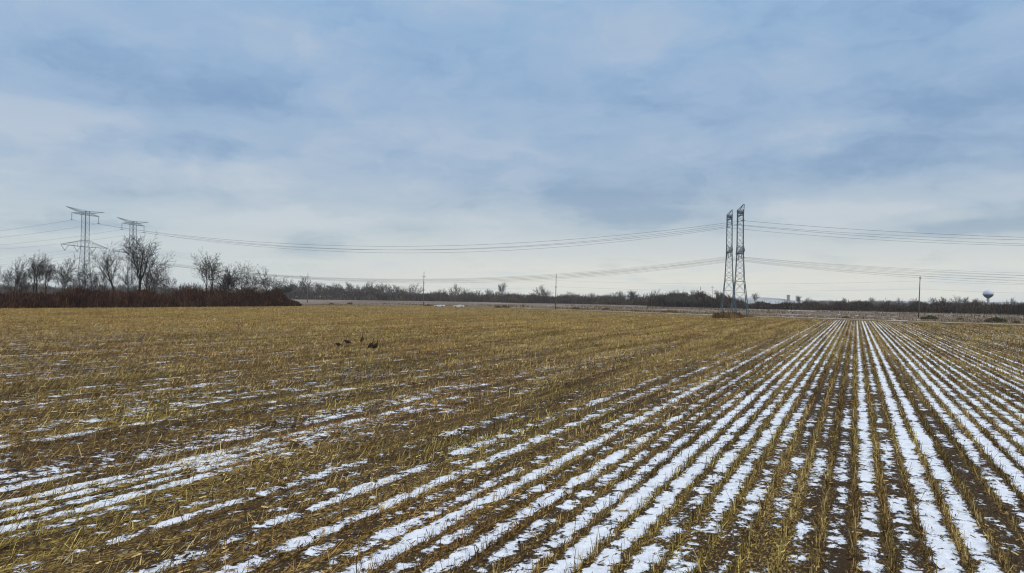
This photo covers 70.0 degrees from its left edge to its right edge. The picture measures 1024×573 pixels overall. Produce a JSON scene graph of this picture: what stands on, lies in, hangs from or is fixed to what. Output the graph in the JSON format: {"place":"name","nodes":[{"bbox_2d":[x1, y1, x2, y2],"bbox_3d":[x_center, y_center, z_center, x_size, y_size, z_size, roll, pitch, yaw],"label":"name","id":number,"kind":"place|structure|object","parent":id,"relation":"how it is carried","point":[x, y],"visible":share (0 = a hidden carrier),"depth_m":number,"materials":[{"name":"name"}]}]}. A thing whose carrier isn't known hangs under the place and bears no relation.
{"place":"outdoors","nodes":[
{"label":"outdoors","id":0,"kind":"place"},
{"bbox_2d":[3,288,627,298],"bbox_3d":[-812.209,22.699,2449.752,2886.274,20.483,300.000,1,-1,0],"label":"hills","id":1,"kind":"structure","parent":0,"point":[390,293],"depth_m":2360.61,"materials":[{"name":"grey"}]},
{"bbox_2d":[0,306,1023,572],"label":"field","id":2,"kind":"structure","parent":0,"point":[836,546],"depth_m":26.03,"materials":[{"name":"soil"}]},
{"bbox_2d":[0,305,1023,572],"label":"corn stubble","id":3,"kind":"object","parent":2,"relation":"on","point":[382,315],"visible":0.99,"depth_m":45.19,"materials":[{"name":"brown plant"}]},
{"bbox_2d":[0,308,1023,572],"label":"corn residue","id":4,"kind":"object","parent":2,"relation":"on","point":[16,434],"visible":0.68,"depth_m":26.33,"materials":[{"name":"beige plant"}]},
{"bbox_2d":[712,311,735,318],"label":"shrub","id":5,"kind":"object","parent":2,"relation":"on","point":[723,314],"visible":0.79,"depth_m":250.11,"materials":[{"name":"brown plant"}]},
{"bbox_2d":[727,311,743,317],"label":"shrub","id":6,"kind":"object","parent":2,"relation":"on","point":[738,315],"visible":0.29,"depth_m":255.23,"materials":[{"name":"brown plant"}]},
{"bbox_2d":[0,0,1023,301],"label":"sky","id":7,"kind":"structure","parent":0,"point":[399,131],"materials":[{"name":"blue"}]},
{"bbox_2d":[2,292,1023,325],"bbox_3d":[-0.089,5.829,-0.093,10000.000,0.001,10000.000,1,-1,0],"label":"ground","id":8,"kind":"structure","parent":0,"point":[825,314],"depth_m":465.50,"materials":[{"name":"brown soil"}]},
{"bbox_2d":[0,256,38,292],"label":"bare tree","id":9,"kind":"object","parent":8,"relation":"on","point":[11,278],"visible":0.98,"depth_m":243.10,"materials":[{"name":"brown plant"}]},
{"bbox_2d":[9,263,32,292],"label":"bare tree","id":10,"kind":"object","parent":8,"relation":"on","point":[27,284],"visible":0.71,"depth_m":247.51,"materials":[{"name":"brown plant"}]},
{"bbox_2d":[26,253,51,293],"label":"bare tree","id":11,"kind":"object","parent":8,"relation":"on","point":[37,273],"visible":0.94,"depth_m":251.91,"materials":[{"name":"brown plant"}]},
{"bbox_2d":[25,250,52,291],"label":"bare tree","id":12,"kind":"object","parent":8,"relation":"on","point":[34,283],"visible":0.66,"depth_m":253.87,"materials":[{"name":"brown plant"}]},
{"bbox_2d":[37,255,59,294],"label":"bare tree","id":13,"kind":"object","parent":8,"relation":"on","point":[48,278],"visible":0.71,"depth_m":257.30,"materials":[{"name":"brown plant"}]},
{"bbox_2d":[46,255,81,290],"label":"bare tree","id":14,"kind":"object","parent":8,"relation":"on","point":[62,276],"visible":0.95,"depth_m":259.58,"materials":[{"name":"brown plant"}]},
{"bbox_2d":[66,267,94,289],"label":"bare tree","id":15,"kind":"object","parent":8,"relation":"on","point":[79,280],"visible":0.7,"depth_m":267.00,"materials":[{"name":"brown plant"}]},
{"bbox_2d":[61,206,107,288],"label":"lattice pylon","id":16,"kind":"object","parent":8,"relation":"on","point":[85,233],"visible":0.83,"depth_m":381.59,"materials":[{"name":"metal"}]},
{"bbox_2d":[2,220,1003,245],"bbox_3d":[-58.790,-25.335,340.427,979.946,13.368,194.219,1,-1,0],"label":"power line","id":17,"kind":"object","parent":16,"relation":"hanging from","point":[556,240],"visible":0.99,"depth_m":322.00,"materials":[{"name":"metal"}]},
{"bbox_2d":[4,253,1008,281],"bbox_3d":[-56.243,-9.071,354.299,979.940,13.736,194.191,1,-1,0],"label":"power line","id":18,"kind":"object","parent":16,"relation":"hanging from","point":[590,275],"visible":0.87,"depth_m":332.75,"materials":[{"name":"metal"}]},
{"bbox_2d":[5,252,1008,280],"bbox_3d":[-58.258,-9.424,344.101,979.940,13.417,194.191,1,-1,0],"label":"power line","id":19,"kind":"object","parent":16,"relation":"hanging from","point":[571,275],"visible":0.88,"depth_m":324.81,"materials":[{"name":"metal"}]},
{"bbox_2d":[8,224,1012,249],"bbox_3d":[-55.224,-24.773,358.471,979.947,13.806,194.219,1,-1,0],"label":"power line","id":20,"kind":"object","parent":16,"relation":"hanging from","point":[559,244],"visible":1,"depth_m":340.78,"materials":[{"name":"metal"}]},
{"bbox_2d":[1,250,1023,279],"bbox_3d":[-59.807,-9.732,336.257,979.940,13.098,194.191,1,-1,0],"label":"power line","id":21,"kind":"object","parent":16,"relation":"hanging from","point":[566,274],"visible":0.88,"depth_m":320.21,"materials":[{"name":"metal"}]},
{"bbox_2d":[4,254,1023,283],"bbox_3d":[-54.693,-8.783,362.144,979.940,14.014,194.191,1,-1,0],"label":"power line","id":22,"kind":"object","parent":16,"relation":"hanging from","point":[592,276],"visible":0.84,"depth_m":341.66,"materials":[{"name":"metal"}]},
{"bbox_2d":[68,253,107,289],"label":"bare tree","id":23,"kind":"object","parent":8,"relation":"on","point":[87,277],"visible":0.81,"depth_m":271.40,"materials":[{"name":"brown plant"}]},
{"bbox_2d":[86,270,98,290],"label":"bare tree","id":24,"kind":"object","parent":8,"relation":"on","point":[93,283],"visible":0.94,"depth_m":271.83,"materials":[{"name":"brown plant"}]},
{"bbox_2d":[87,241,122,290],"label":"bare tree","id":25,"kind":"object","parent":8,"relation":"on","point":[107,264],"visible":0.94,"depth_m":283.49,"materials":[{"name":"brown plant"}]},
{"bbox_2d":[95,258,120,291],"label":"bare tree","id":26,"kind":"object","parent":8,"relation":"on","point":[104,277],"visible":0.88,"depth_m":279.18,"materials":[{"name":"brown plant"}]},
{"bbox_2d":[116,259,146,291],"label":"bare tree","id":27,"kind":"object","parent":8,"relation":"on","point":[125,278],"visible":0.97,"depth_m":287.29,"materials":[{"name":"brown plant"}]},
{"bbox_2d":[114,217,149,289],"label":"lattice pylon","id":28,"kind":"object","parent":8,"relation":"on","point":[132,223],"visible":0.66,"depth_m":426.20,"materials":[{"name":"metal"}]},
{"bbox_2d":[4,258,1000,280],"bbox_3d":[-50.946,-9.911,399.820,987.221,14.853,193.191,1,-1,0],"label":"power line","id":29,"kind":"object","parent":28,"relation":"hanging from","point":[627,270],"visible":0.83,"depth_m":372.25,"materials":[{"name":"metal"}]},
{"bbox_2d":[7,259,997,281],"bbox_3d":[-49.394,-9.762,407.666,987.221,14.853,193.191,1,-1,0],"label":"power line","id":30,"kind":"object","parent":28,"relation":"hanging from","point":[616,272],"visible":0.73,"depth_m":382.37,"materials":[{"name":"metal"}]},
{"bbox_2d":[3,256,1006,278],"bbox_3d":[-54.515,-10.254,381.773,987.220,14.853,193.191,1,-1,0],"label":"power line","id":31,"kind":"object","parent":28,"relation":"hanging from","point":[624,268],"visible":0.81,"depth_m":357.79,"materials":[{"name":"metal"}]},
{"bbox_2d":[4,224,1012,249],"bbox_3d":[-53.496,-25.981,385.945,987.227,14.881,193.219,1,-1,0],"label":"power line","id":32,"kind":"object","parent":28,"relation":"hanging from","point":[546,244],"visible":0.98,"depth_m":369.99,"materials":[{"name":"metal"}]},
{"bbox_2d":[8,228,1023,252],"bbox_3d":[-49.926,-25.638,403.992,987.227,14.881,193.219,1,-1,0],"label":"power line","id":33,"kind":"object","parent":28,"relation":"hanging from","point":[565,246],"visible":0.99,"depth_m":387.74,"materials":[{"name":"metal"}]},
{"bbox_2d":[9,257,1022,279],"bbox_3d":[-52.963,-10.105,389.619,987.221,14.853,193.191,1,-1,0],"label":"power line","id":34,"kind":"object","parent":28,"relation":"hanging from","point":[635,268],"visible":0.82,"depth_m":363.69,"materials":[{"name":"metal"}]},
{"bbox_2d":[119,232,161,289],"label":"bare tree","id":35,"kind":"object","parent":8,"relation":"on","point":[136,257],"visible":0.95,"depth_m":293.20,"materials":[{"name":"brown plant"}]},
{"bbox_2d":[0,281,281,294],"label":"woods","id":36,"kind":"object","parent":8,"relation":"on","point":[39,288],"visible":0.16,"depth_m":948.95,"materials":[{"name":"brown plant"}]},
{"bbox_2d":[0,281,301,308],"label":"brush hedge","id":37,"kind":"object","parent":8,"relation":"on","point":[81,297],"visible":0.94,"depth_m":285.23,"materials":[{"name":"brown plant"}]},
{"bbox_2d":[127,234,174,289],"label":"bare tree","id":38,"kind":"object","parent":8,"relation":"on","point":[153,260],"visible":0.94,"depth_m":294.87,"materials":[{"name":"brown plant"}]},
{"bbox_2d":[138,263,167,292],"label":"bare tree","id":39,"kind":"object","parent":8,"relation":"on","point":[159,280],"visible":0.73,"depth_m":299.37,"materials":[{"name":"brown plant"}]},
{"bbox_2d":[151,265,176,293],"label":"bare tree","id":40,"kind":"object","parent":8,"relation":"on","point":[167,284],"visible":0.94,"depth_m":301.42,"materials":[{"name":"brown plant"}]},
{"bbox_2d":[191,248,216,286],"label":"bare tree","id":41,"kind":"object","parent":8,"relation":"on","point":[204,268],"visible":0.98,"depth_m":324.63,"materials":[{"name":"brown plant"}]},
{"bbox_2d":[198,252,226,288],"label":"bare tree","id":42,"kind":"object","parent":8,"relation":"on","point":[214,272],"visible":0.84,"depth_m":330.36,"materials":[{"name":"brown plant"}]},
{"bbox_2d":[208,265,243,290],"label":"bare tree","id":43,"kind":"object","parent":8,"relation":"on","point":[224,284],"visible":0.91,"depth_m":333.75,"materials":[{"name":"brown plant"}]},
{"bbox_2d":[214,263,247,293],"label":"bare tree","id":44,"kind":"object","parent":8,"relation":"on","point":[236,283],"visible":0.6,"depth_m":338.25,"materials":[{"name":"brown plant"}]},
{"bbox_2d":[228,260,270,291],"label":"bare tree","id":45,"kind":"object","parent":8,"relation":"on","point":[246,278],"visible":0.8,"depth_m":344.33,"materials":[{"name":"brown plant"}]},
{"bbox_2d":[244,270,271,292],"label":"bare tree","id":46,"kind":"object","parent":8,"relation":"on","point":[254,284],"visible":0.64,"depth_m":352.05,"materials":[{"name":"brown plant"}]},
{"bbox_2d":[246,267,286,292],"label":"bare tree","id":47,"kind":"object","parent":8,"relation":"on","point":[267,283],"visible":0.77,"depth_m":364.13,"materials":[{"name":"brown plant"}]},
{"bbox_2d":[269,279,293,293],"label":"bare tree","id":48,"kind":"object","parent":8,"relation":"on","point":[285,288],"visible":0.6,"depth_m":369.69,"materials":[{"name":"brown plant"}]},
{"bbox_2d":[280,281,298,298],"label":"tree","id":49,"kind":"object","parent":8,"relation":"on","point":[288,286],"visible":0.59,"depth_m":948.49,"materials":[{"name":"plant"}]},
{"bbox_2d":[294,275,313,298],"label":"tree","id":50,"kind":"object","parent":8,"relation":"on","point":[301,285],"visible":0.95,"depth_m":959.30,"materials":[{"name":"grey plant"}]},
{"bbox_2d":[314,282,322,299],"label":"tree","id":51,"kind":"object","parent":8,"relation":"on","point":[319,286],"visible":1,"depth_m":974.96,"materials":[{"name":"grey plant"}]},
{"bbox_2d":[323,285,337,299],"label":"tree","id":52,"kind":"object","parent":8,"relation":"on","point":[330,290],"visible":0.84,"depth_m":933.34,"materials":[{"name":"plant"}]},
{"bbox_2d":[324,282,346,299],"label":"tree","id":53,"kind":"object","parent":8,"relation":"on","point":[339,293],"visible":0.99,"depth_m":934.08,"materials":[{"name":"grey plant"}]},
{"bbox_2d":[362,282,377,299],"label":"tree","id":54,"kind":"object","parent":8,"relation":"on","point":[368,289],"visible":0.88,"depth_m":979.43,"materials":[{"name":"plant"}]},
{"bbox_2d":[373,284,387,295],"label":"tree","id":55,"kind":"object","parent":8,"relation":"on","point":[381,289],"visible":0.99,"depth_m":941.96,"materials":[{"name":"grey plant"}]},
{"bbox_2d":[377,283,392,297],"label":"tree","id":56,"kind":"object","parent":8,"relation":"on","point":[384,289],"visible":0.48,"depth_m":984.72,"materials":[{"name":"grey plant"}]},
{"bbox_2d":[383,287,395,297],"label":"tree","id":57,"kind":"object","parent":8,"relation":"on","point":[387,292],"visible":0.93,"depth_m":950.79,"materials":[{"name":"grey plant"}]},
{"bbox_2d":[390,285,399,300],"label":"tree","id":58,"kind":"object","parent":8,"relation":"on","point":[396,290],"visible":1,"depth_m":949.60,"materials":[{"name":"plant"}]},
{"bbox_2d":[284,280,510,301],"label":"woods","id":59,"kind":"object","parent":8,"relation":"on","point":[404,295],"visible":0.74,"depth_m":988.10,"materials":[{"name":"brown plant"}]},
{"bbox_2d":[405,283,424,300],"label":"tree","id":60,"kind":"object","parent":8,"relation":"on","point":[411,290],"visible":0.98,"depth_m":965.93,"materials":[{"name":"grey plant"}]},
{"bbox_2d":[434,288,449,298],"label":"tree","id":61,"kind":"object","parent":8,"relation":"on","point":[442,293],"visible":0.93,"depth_m":974.45,"materials":[{"name":"grey plant"}]},
{"bbox_2d":[448,284,463,294],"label":"tree","id":62,"kind":"object","parent":8,"relation":"on","point":[456,288],"visible":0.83,"depth_m":999.12,"materials":[{"name":"grey plant"}]},
{"bbox_2d":[455,290,467,298],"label":"tree","id":63,"kind":"object","parent":8,"relation":"on","point":[462,296],"visible":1,"depth_m":898.90,"materials":[{"name":"grey plant"}]},
{"bbox_2d":[460,288,472,298],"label":"tree","id":64,"kind":"object","parent":8,"relation":"on","point":[467,296],"visible":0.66,"depth_m":938.31,"materials":[{"name":"plant"}]},
{"bbox_2d":[471,290,486,301],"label":"tree","id":65,"kind":"object","parent":8,"relation":"on","point":[478,293],"visible":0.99,"depth_m":909.06,"materials":[{"name":"grey plant"}]},
{"bbox_2d":[494,291,502,298],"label":"tree","id":66,"kind":"object","parent":8,"relation":"on","point":[497,295],"visible":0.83,"depth_m":972.17,"materials":[{"name":"plant"}]},
{"bbox_2d":[498,282,505,293],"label":"tree","id":67,"kind":"object","parent":8,"relation":"on","point":[500,288],"visible":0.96,"depth_m":1049.50,"materials":[{"name":"grey plant"}]},
{"bbox_2d":[499,292,511,299],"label":"tree","id":68,"kind":"object","parent":8,"relation":"on","point":[504,297],"visible":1,"depth_m":901.29,"materials":[{"name":"plant"}]},
{"bbox_2d":[535,285,550,294],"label":"tree","id":69,"kind":"object","parent":8,"relation":"on","point":[542,289],"visible":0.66,"depth_m":961.16,"materials":[{"name":"grey plant"}]},
{"bbox_2d":[538,290,551,299],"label":"tree","id":70,"kind":"object","parent":8,"relation":"on","point":[545,293],"visible":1,"depth_m":911.08,"materials":[{"name":"plant"}]},
{"bbox_2d":[556,293,565,300],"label":"tree","id":71,"kind":"object","parent":8,"relation":"on","point":[560,297],"visible":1,"depth_m":835.85,"materials":[{"name":"plant"}]},
{"bbox_2d":[564,293,576,303],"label":"tree","id":72,"kind":"object","parent":8,"relation":"on","point":[570,296],"visible":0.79,"depth_m":850.06,"materials":[{"name":"plant"}]},
{"bbox_2d":[572,294,582,301],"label":"tree","id":73,"kind":"object","parent":8,"relation":"on","point":[576,297],"visible":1,"depth_m":839.56,"materials":[{"name":"plant"}]},
{"bbox_2d":[501,291,676,305],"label":"woods","id":74,"kind":"object","parent":8,"relation":"on","point":[630,301],"visible":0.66,"depth_m":893.32,"materials":[{"name":"grey plant"}]},
{"bbox_2d":[608,292,620,300],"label":"tree","id":75,"kind":"object","parent":8,"relation":"on","point":[615,297],"visible":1,"depth_m":844.81,"materials":[{"name":"plant"}]},
{"bbox_2d":[626,290,636,297],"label":"tree","id":76,"kind":"object","parent":8,"relation":"on","point":[632,294],"visible":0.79,"depth_m":870.64,"materials":[{"name":"plant"}]},
{"bbox_2d":[649,290,664,302],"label":"tree","id":77,"kind":"object","parent":8,"relation":"on","point":[652,297],"visible":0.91,"depth_m":689.60,"materials":[{"name":"plant"}]},
{"bbox_2d":[662,291,680,303],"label":"tree","id":78,"kind":"object","parent":8,"relation":"on","point":[669,297],"visible":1,"depth_m":651.05,"materials":[{"name":"plant"}]},
{"bbox_2d":[667,291,680,306],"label":"tree","id":79,"kind":"object","parent":8,"relation":"on","point":[675,297],"visible":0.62,"depth_m":662.02,"materials":[{"name":"brown plant"}]},
{"bbox_2d":[677,293,691,306],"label":"tree","id":80,"kind":"object","parent":8,"relation":"on","point":[684,299],"visible":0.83,"depth_m":656.43,"materials":[{"name":"plant"}]},
{"bbox_2d":[685,293,701,307],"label":"tree","id":81,"kind":"object","parent":8,"relation":"on","point":[693,298],"visible":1,"depth_m":643.02,"materials":[{"name":"brown plant"}]},
{"bbox_2d":[646,287,743,307],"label":"woods","id":82,"kind":"object","parent":8,"relation":"on","point":[705,303],"visible":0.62,"depth_m":660.12,"materials":[{"name":"grey plant"}]},
{"bbox_2d":[713,290,724,307],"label":"tree","id":83,"kind":"object","parent":8,"relation":"on","point":[717,295],"visible":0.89,"depth_m":629.81,"materials":[{"name":"plant"}]},
{"bbox_2d":[720,210,736,312],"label":"lattice pylon","id":84,"kind":"object","parent":8,"relation":"on","point":[730,248],"visible":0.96,"depth_m":362.92,"materials":[{"name":"metal"}]},
{"bbox_2d":[730,204,748,313],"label":"lattice pylon","id":85,"kind":"object","parent":8,"relation":"on","point":[739,251],"visible":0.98,"depth_m":317.14,"materials":[{"name":"metal"}]},
{"bbox_2d":[751,292,759,300],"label":"tree","id":86,"kind":"object","parent":8,"relation":"on","point":[755,295],"visible":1,"depth_m":898.07,"materials":[{"name":"grey plant"}]},
{"bbox_2d":[738,299,889,311],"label":"woods","id":87,"kind":"object","parent":8,"relation":"on","point":[855,306],"visible":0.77,"depth_m":584.28,"materials":[{"name":"brown plant"}]},
{"bbox_2d":[803,299,1015,306],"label":"woods","id":88,"kind":"object","parent":8,"relation":"on","point":[875,303],"visible":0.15,"depth_m":1458.98,"materials":[{"name":"brown plant"}]},
{"bbox_2d":[918,276,920,317],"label":"utility pole","id":89,"kind":"object","parent":8,"relation":"on","point":[919,298],"visible":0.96,"depth_m":311.83,"materials":[{"name":"brown wood"}]},
{"bbox_2d":[324,285,1000,292],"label":"utility wire","id":90,"kind":"object","parent":89,"relation":"attached to","point":[637,289],"visible":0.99,"depth_m":379.97,"materials":[{"name":"metal"}]},
{"bbox_2d":[319,280,1014,284],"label":"utility wire","id":91,"kind":"object","parent":89,"relation":"attached to","point":[670,283],"visible":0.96,"depth_m":370.65,"materials":[{"name":"metal"}]},
{"bbox_2d":[920,315,938,318],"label":"shrub","id":92,"kind":"object","parent":8,"relation":"on","point":[924,317],"visible":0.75,"depth_m":292.15,"materials":[{"name":"brown plant"}]},
{"bbox_2d":[879,297,1023,314],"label":"woods","id":93,"kind":"object","parent":8,"relation":"on","point":[973,307],"visible":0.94,"depth_m":511.76,"materials":[{"name":"brown plant"}]},
{"bbox_2d":[947,296,962,303],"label":"tree","id":94,"kind":"object","parent":8,"relation":"on","point":[955,299],"visible":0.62,"depth_m":819.18,"materials":[{"name":"plant"}]},
{"bbox_2d":[983,290,993,303],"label":"water tower","id":95,"kind":"structure","parent":8,"relation":"on","point":[988,294],"depth_m":1236.27,"materials":[{"name":"metal"}]},
{"bbox_2d":[984,317,1005,321],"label":"shrub","id":96,"kind":"object","parent":8,"relation":"on","point":[994,320],"visible":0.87,"depth_m":257.97,"materials":[{"name":"brown plant"}]},
{"bbox_2d":[302,304,1023,325],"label":"verge grass","id":97,"kind":"structure","parent":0,"point":[576,309],"depth_m":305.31,"materials":[{"name":"brown plant"}]},
{"bbox_2d":[345,300,994,315],"bbox_3d":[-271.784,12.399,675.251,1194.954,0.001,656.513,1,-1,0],"label":"country road","id":98,"kind":"structure","parent":0,"point":[730,308],"depth_m":569.83,"materials":[{"name":"grey asphalt"}]},
{"bbox_2d":[445,306,1023,324],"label":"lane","id":99,"kind":"structure","parent":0,"point":[772,316],"depth_m":283.38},
{"bbox_2d":[715,297,1023,304],"bbox_3d":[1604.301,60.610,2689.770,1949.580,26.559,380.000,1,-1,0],"label":"hills","id":100,"kind":"structure","parent":0,"point":[765,299],"depth_m":2576.44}
]}

